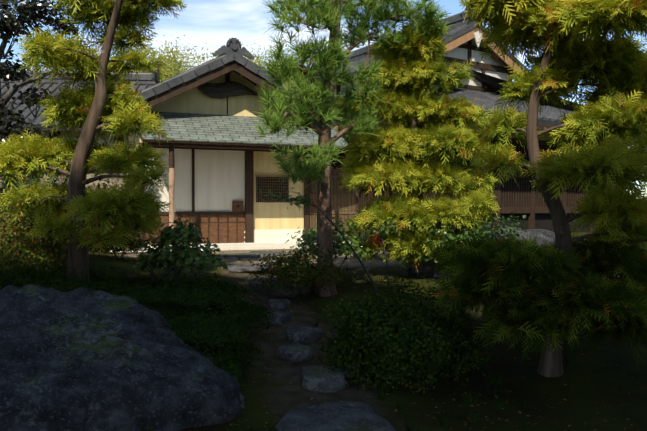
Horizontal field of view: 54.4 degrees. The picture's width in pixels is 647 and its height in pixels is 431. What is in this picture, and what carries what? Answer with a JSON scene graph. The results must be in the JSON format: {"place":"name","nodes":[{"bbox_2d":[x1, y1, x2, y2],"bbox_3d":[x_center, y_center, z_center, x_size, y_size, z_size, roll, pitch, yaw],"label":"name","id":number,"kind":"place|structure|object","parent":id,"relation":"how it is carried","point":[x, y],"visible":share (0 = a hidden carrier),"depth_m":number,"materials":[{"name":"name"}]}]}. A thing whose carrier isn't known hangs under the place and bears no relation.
{"place":"outdoors","nodes":[
{"label":"outdoors","id":0,"kind":"place"},
{"bbox_2d":[0,166,135,241],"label":"link wall plaster","id":1,"kind":"object","parent":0,"point":[97,181],"depth_m":13.17,"materials":[{"name":"white paint"}]},
{"bbox_2d":[198,81,257,98],"bbox_3d":[-1.852,-2.437,12.185,1.209,0.361,0.100,0,1,-21],"label":"gable ornament","id":2,"kind":"object","parent":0,"point":[226,89],"visible":1,"depth_m":12.14,"materials":[{"name":"black wood"}]},
{"bbox_2d":[111,61,361,251],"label":"tea house","id":3,"kind":"structure","parent":0,"point":[219,180],"depth_m":12.07,"materials":[{"name":"white paint"}]},
{"bbox_2d":[168,168,175,229],"bbox_3d":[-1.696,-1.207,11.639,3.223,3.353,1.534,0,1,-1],"label":"wooden post","id":4,"kind":"object","parent":3,"relation":"attached to","point":[171,176],"visible":0.44,"depth_m":10.88,"materials":[{"name":"brown wood"}]},
{"bbox_2d":[144,201,244,244],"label":"tea house boards","id":5,"kind":"object","parent":3,"relation":"attached to","point":[213,233],"visible":0.42,"depth_m":12.19,"materials":[{"name":"brown wood"}]},
{"bbox_2d":[110,38,314,139],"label":"tea house tiles","id":6,"kind":"object","parent":3,"relation":"attached to","point":[232,50],"visible":0.21,"depth_m":11.61,"materials":[{"name":"grey tile"}]},
{"bbox_2d":[125,71,303,238],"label":"house wall","id":7,"kind":"structure","parent":3,"relation":"attached to","point":[268,215],"depth_m":12.47,"materials":[{"name":"beige paint"}]},
{"bbox_2d":[142,111,347,146],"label":"porch roof","id":8,"kind":"structure","parent":3,"relation":"attached to","point":[193,127],"depth_m":11.59,"materials":[{"name":"grey tile"}]},
{"bbox_2d":[238,74,287,176],"bbox_3d":[-1.783,-1.760,12.032,3.217,1.989,0.550,0,1,-21],"label":"wooden beam","id":9,"kind":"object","parent":3,"relation":"attached to","point":[256,85],"visible":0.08,"depth_m":12.50,"materials":[{"name":"brown wood"}]},
{"bbox_2d":[256,167,356,238],"bbox_3d":[-0.331,-0.229,12.793,2.103,1.550,0.162,0,1,-15],"label":"lattice","id":10,"kind":"object","parent":3,"relation":"attached to","point":[342,194],"visible":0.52,"depth_m":12.93,"materials":[{"name":"brown wood"}]},
{"bbox_2d":[237,177,288,206],"bbox_3d":[-1.205,-0.465,12.516,1.085,0.613,0.043,0,1,-24],"label":"lattice","id":11,"kind":"object","parent":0,"point":[265,183],"visible":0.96,"depth_m":12.58,"materials":[{"name":"brown wood"}]},
{"bbox_2d":[0,218,646,430],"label":"ground","id":12,"kind":"structure","parent":0,"point":[592,383],"depth_m":4.22,"materials":[{"name":"green plant"}]},
{"bbox_2d":[0,0,84,200],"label":"dark tree","id":13,"kind":"object","parent":12,"relation":"on","point":[7,20],"depth_m":9.03,"materials":[{"name":"green plant"}]},
{"bbox_2d":[0,130,124,148],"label":"wall","id":14,"kind":"structure","parent":12,"relation":"on","point":[75,133],"depth_m":19.44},
{"bbox_2d":[0,66,159,130],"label":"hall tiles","id":15,"kind":"object","parent":14,"relation":"attached to","point":[145,80],"visible":0.21,"depth_m":21.89,"materials":[{"name":"grey tile"}]},
{"bbox_2d":[0,0,187,290],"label":"pine tree","id":16,"kind":"object","parent":12,"relation":"on","point":[96,205],"depth_m":5.70,"materials":[{"name":"green plant"}]},
{"bbox_2d":[0,284,244,430],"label":"boulder","id":17,"kind":"object","parent":12,"relation":"on","point":[81,359],"visible":0.98,"depth_m":3.57,"materials":[{"name":"grey stone"}]},
{"bbox_2d":[88,43,299,80],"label":"bamboo culms","id":18,"kind":"object","parent":12,"relation":"on","point":[192,61],"visible":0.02,"depth_m":36.60,"materials":[{"name":"green plant"}]},
{"bbox_2d":[35,35,347,83],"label":"bamboo leaves","id":19,"kind":"object","parent":18,"relation":"attached to","point":[168,71],"visible":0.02,"depth_m":36.26,"materials":[{"name":"green plant"}]},
{"bbox_2d":[0,201,497,393],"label":"bushes","id":20,"kind":"object","parent":12,"relation":"on","point":[369,340],"visible":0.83,"depth_m":4.63,"materials":[{"name":"green plant"}]},
{"bbox_2d":[0,182,578,373],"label":"ferns","id":21,"kind":"object","parent":12,"relation":"on","point":[191,274],"visible":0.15,"depth_m":6.06,"materials":[{"name":"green plant"}]},
{"bbox_2d":[216,251,395,430],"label":"stepping stones","id":22,"kind":"object","parent":12,"relation":"on","point":[339,415],"visible":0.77,"depth_m":4.04,"materials":[{"name":"grey stone"}]},
{"bbox_2d":[0,169,623,307],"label":"shrubs","id":23,"kind":"object","parent":12,"relation":"on","point":[165,256],"visible":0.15,"depth_m":6.66,"materials":[{"name":"green plant"}]},
{"bbox_2d":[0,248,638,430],"bbox_3d":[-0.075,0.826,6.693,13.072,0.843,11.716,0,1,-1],"label":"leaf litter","id":24,"kind":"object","parent":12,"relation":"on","point":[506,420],"visible":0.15,"depth_m":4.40,"materials":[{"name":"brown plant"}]},
{"bbox_2d":[259,187,399,299],"bbox_3d":[0.128,0.290,6.121,1.511,1.110,0.443,0,1,-33],"label":"nandina","id":25,"kind":"object","parent":12,"relation":"on","point":[381,230],"depth_m":5.96,"materials":[{"name":"plant"}]},
{"bbox_2d":[308,193,385,249],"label":"nandina berries","id":26,"kind":"object","parent":25,"relation":"attached to","point":[368,237],"visible":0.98,"depth_m":6.39,"materials":[{"name":"red plant"}]},
{"bbox_2d":[23,248,644,430],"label":"grass tufts","id":27,"kind":"object","parent":12,"relation":"on","point":[499,406],"visible":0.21,"depth_m":3.98,"materials":[{"name":"green plant"}]},
{"bbox_2d":[251,0,450,296],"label":"pine","id":28,"kind":"object","parent":12,"relation":"on","point":[306,89],"depth_m":6.35,"materials":[{"name":"green plant"}]},
{"bbox_2d":[332,18,504,277],"bbox_3d":[1.173,-0.730,7.403,2.133,3.114,1.439,0,1,-1],"label":"cypress","id":29,"kind":"object","parent":12,"relation":"on","point":[404,70],"depth_m":7.09,"materials":[{"name":"green plant"}]},
{"bbox_2d":[311,140,612,235],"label":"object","id":30,"kind":"object","parent":12,"relation":"on","point":[543,221],"depth_m":17.71,"materials":[{"name":"brown wood"}]},
{"bbox_2d":[309,31,621,232],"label":"hall","id":31,"kind":"structure","parent":12,"relation":"on","point":[532,209],"depth_m":18.05,"materials":[{"name":"brown wood"}]},
{"bbox_2d":[334,27,552,131],"bbox_3d":[3.002,-4.086,21.941,10.939,3.664,12.574,0,1,-33],"label":"bargeboard","id":32,"kind":"object","parent":31,"relation":"attached to","point":[460,40],"depth_m":19.36,"materials":[{"name":"brown wood"}]},
{"bbox_2d":[292,8,634,143],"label":"hall tiles","id":33,"kind":"object","parent":31,"relation":"attached to","point":[548,116],"visible":0.08,"depth_m":19.36,"materials":[{"name":"grey tile"}]},
{"bbox_2d":[399,225,555,278],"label":"garden rocks","id":34,"kind":"object","parent":12,"relation":"on","point":[426,270],"visible":0.15,"depth_m":7.47,"materials":[{"name":"grey stone"}]},
{"bbox_2d":[421,0,646,376],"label":"pine tree","id":35,"kind":"object","parent":12,"relation":"on","point":[559,300],"depth_m":4.17,"materials":[{"name":"green plant"}]},
{"bbox_2d":[0,0,646,195],"label":"sky","id":36,"kind":"structure","parent":0,"point":[211,22],"materials":[{"name":"blue"}]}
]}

